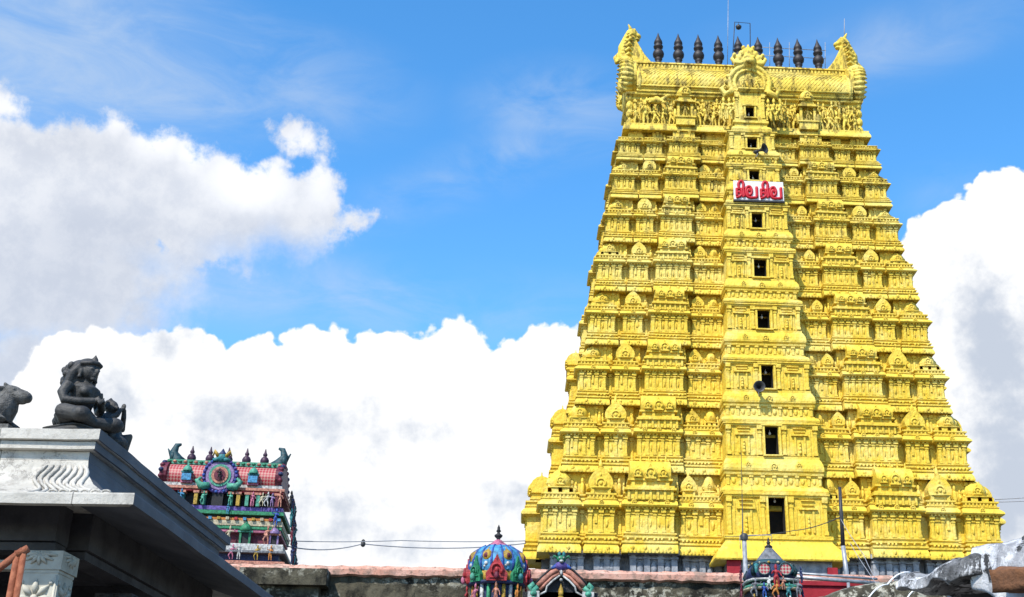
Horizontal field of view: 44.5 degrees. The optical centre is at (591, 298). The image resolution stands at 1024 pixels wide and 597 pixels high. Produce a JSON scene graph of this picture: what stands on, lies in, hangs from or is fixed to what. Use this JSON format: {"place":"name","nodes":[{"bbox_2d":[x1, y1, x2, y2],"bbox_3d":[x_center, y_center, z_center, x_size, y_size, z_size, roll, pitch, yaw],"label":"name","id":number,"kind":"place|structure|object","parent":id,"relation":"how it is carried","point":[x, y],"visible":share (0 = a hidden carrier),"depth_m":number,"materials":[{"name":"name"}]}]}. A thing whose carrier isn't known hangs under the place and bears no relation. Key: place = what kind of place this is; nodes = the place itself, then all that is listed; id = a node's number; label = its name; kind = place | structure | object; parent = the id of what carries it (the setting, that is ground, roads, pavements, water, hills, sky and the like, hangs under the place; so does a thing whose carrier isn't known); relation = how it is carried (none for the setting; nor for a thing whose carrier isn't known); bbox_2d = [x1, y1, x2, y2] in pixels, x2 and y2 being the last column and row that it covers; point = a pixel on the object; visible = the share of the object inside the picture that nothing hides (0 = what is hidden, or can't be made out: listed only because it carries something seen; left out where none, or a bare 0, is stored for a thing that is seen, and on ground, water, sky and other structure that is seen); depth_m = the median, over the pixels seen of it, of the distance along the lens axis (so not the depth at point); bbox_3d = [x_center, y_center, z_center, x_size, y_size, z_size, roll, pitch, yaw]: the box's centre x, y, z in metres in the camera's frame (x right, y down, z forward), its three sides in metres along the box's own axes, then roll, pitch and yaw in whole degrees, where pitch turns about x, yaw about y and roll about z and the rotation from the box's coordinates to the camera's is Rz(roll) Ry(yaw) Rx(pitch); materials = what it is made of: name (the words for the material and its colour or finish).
{"place":"outdoors","nodes":[
{"label":"outdoors","id":0,"kind":"place"},
{"bbox_2d":[0,428,270,596],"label":"stone hall","id":1,"kind":"structure","parent":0,"point":[92,513],"depth_m":12.83,"materials":[{"name":"grey stone"}]},
{"bbox_2d":[0,382,32,427],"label":"bull statue","id":2,"kind":"object","parent":1,"relation":"on","point":[12,398],"visible":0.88,"depth_m":13.03,"materials":[{"name":"grey stone"}]},
{"bbox_2d":[42,356,123,434],"bbox_3d":[-5.351,1.035,13.184,0.684,0.909,0.747,-10,-25,23],"label":"seated statue","id":3,"kind":"object","parent":1,"relation":"on","point":[80,394],"visible":0.91,"depth_m":13.05,"materials":[{"name":"black stone"}]},
{"bbox_2d":[101,398,132,451],"bbox_3d":[-5.214,1.371,13.515,0.477,0.624,0.400,-8,-24,20],"label":"kneeling statue","id":4,"kind":"object","parent":1,"relation":"on","point":[113,410],"visible":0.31,"depth_m":13.50,"materials":[{"name":"black stone"}]},
{"bbox_2d":[0,0,1023,568],"label":"sky","id":5,"kind":"structure","parent":0,"point":[356,239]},
{"bbox_2d":[869,572,909,596],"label":"cable","id":6,"kind":"object","parent":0,"point":[887,583],"visible":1,"depth_m":16.27,"materials":[{"name":"white plastic"}]},
{"label":"ground","id":7,"kind":"structure","parent":0,"visible":0},
{"bbox_2d":[0,545,29,596],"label":"pipe trestle","id":8,"kind":"object","parent":7,"relation":"on","point":[16,559],"visible":1,"depth_m":10.16,"materials":[{"name":"orange metal"}]},
{"bbox_2d":[158,443,297,564],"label":"painted gateway","id":9,"kind":"object","parent":7,"relation":"on","point":[245,504],"visible":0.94,"depth_m":54.97,"materials":[{"name":"multicoloured paint"}]},
{"bbox_2d":[211,493,223,505],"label":"doorway","id":10,"kind":"structure","parent":9,"relation":"in","point":[217,498],"depth_m":54.82,"materials":[{"name":"black paint"}]},
{"bbox_2d":[286,543,525,549],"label":"cable","id":11,"kind":"object","parent":9,"relation":"attached to","point":[395,546],"visible":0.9,"depth_m":59.18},
{"bbox_2d":[286,540,525,541],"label":"cable","id":12,"kind":"object","parent":9,"relation":"attached to","point":[401,540],"visible":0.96,"depth_m":58.70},
{"bbox_2d":[461,525,532,596],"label":"domed shrine","id":13,"kind":"object","parent":7,"relation":"on","point":[497,567],"visible":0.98,"depth_m":21.93,"materials":[{"name":"multicoloured paint"}]},
{"bbox_2d":[523,552,597,596],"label":"arched gable","id":14,"kind":"structure","parent":7,"relation":"on","point":[560,578],"depth_m":21.58,"materials":[{"name":"multicoloured paint"}]},
{"bbox_2d":[230,564,893,596],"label":"parapet wall","id":15,"kind":"structure","parent":7,"relation":"on","point":[281,580],"depth_m":23.58,"materials":[{"name":"paint"}]},
{"bbox_2d":[740,533,771,580],"bbox_3d":[3.000,7.433,21.964,0.534,6.661,0.511,-11,-25,25],"label":"steel pole","id":16,"kind":"object","parent":7,"relation":"on","point":[744,537],"visible":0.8,"depth_m":23.18,"materials":[{"name":"metal"}]},
{"bbox_2d":[741,456,742,532],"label":"cable","id":17,"kind":"object","parent":16,"relation":"attached to","point":[742,500],"visible":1,"depth_m":40.71,"materials":[{"name":"grey metal"}]},
{"bbox_2d":[521,24,1005,596],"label":"temple tower","id":18,"kind":"structure","parent":7,"relation":"on","point":[711,302],"depth_m":68.72,"materials":[{"name":"yellow paint"}]},
{"bbox_2d":[733,180,784,202],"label":"sign board","id":19,"kind":"object","parent":18,"relation":"attached to","point":[765,191],"visible":1,"depth_m":72.06,"materials":[{"name":"paint"}]},
{"bbox_2d":[753,381,764,395],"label":"horn loudspeaker","id":20,"kind":"object","parent":18,"relation":"attached to","point":[759,386],"visible":1,"depth_m":66.27,"materials":[{"name":"paint"}]},
{"bbox_2d":[753,143,767,156],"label":"horn loudspeaker","id":21,"kind":"object","parent":18,"relation":"attached to","point":[764,148],"visible":1,"depth_m":73.36,"materials":[{"name":"paint"}]},
{"bbox_2d":[727,22,825,68],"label":"pipe scaffold","id":22,"kind":"object","parent":18,"relation":"on","point":[738,26],"visible":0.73,"depth_m":81.21,"materials":[{"name":"metal"}]},
{"bbox_2d":[739,538,804,596],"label":"pyramid shrine","id":23,"kind":"object","parent":7,"relation":"on","point":[770,572],"visible":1,"depth_m":21.93,"materials":[{"name":"multicoloured paint"}]},
{"bbox_2d":[799,581,863,596],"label":"maroon wall","id":24,"kind":"structure","parent":7,"relation":"on","point":[816,588],"depth_m":23.60,"materials":[{"name":"red paint"}]},
{"bbox_2d":[795,572,877,587],"bbox_3d":[4.520,7.290,22.184,1.792,4.784,0.292,7,-24,-15],"label":"pipe rail","id":25,"kind":"object","parent":7,"relation":"on","point":[847,581],"visible":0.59,"depth_m":23.10,"materials":[{"name":"metal"}]},
{"bbox_2d":[838,487,848,574],"bbox_3d":[5.123,7.585,24.078,0.236,8.046,0.100,2,-23,-3],"label":"dark pole","id":26,"kind":"object","parent":7,"relation":"on","point":[844,555],"visible":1,"depth_m":25.21,"materials":[{"name":"metal"}]},
{"bbox_2d":[725,517,839,536],"bbox_3d":[4.979,6.087,32.940,0.569,2.803,15.204,2,-23,-2],"label":"cable","id":27,"kind":"object","parent":26,"relation":"attached to","point":[792,530],"visible":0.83,"depth_m":31.93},
{"bbox_2d":[841,520,874,576],"bbox_3d":[4.857,4.479,22.745,0.096,2.045,4.864,-2,-23,5],"label":"cable","id":28,"kind":"object","parent":26,"relation":"attached to","point":[860,550],"visible":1,"depth_m":22.62,"materials":[{"name":"grey metal"}]},
{"bbox_2d":[822,580,946,596],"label":"mossy ledge","id":29,"kind":"object","parent":7,"relation":"on","point":[867,590],"visible":0.61,"depth_m":19.56,"materials":[{"name":"paint"}]},
{"bbox_2d":[896,536,1023,596],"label":"weathered eave","id":30,"kind":"object","parent":7,"relation":"on","point":[992,570],"visible":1,"depth_m":11.16,"materials":[{"name":"concrete"}]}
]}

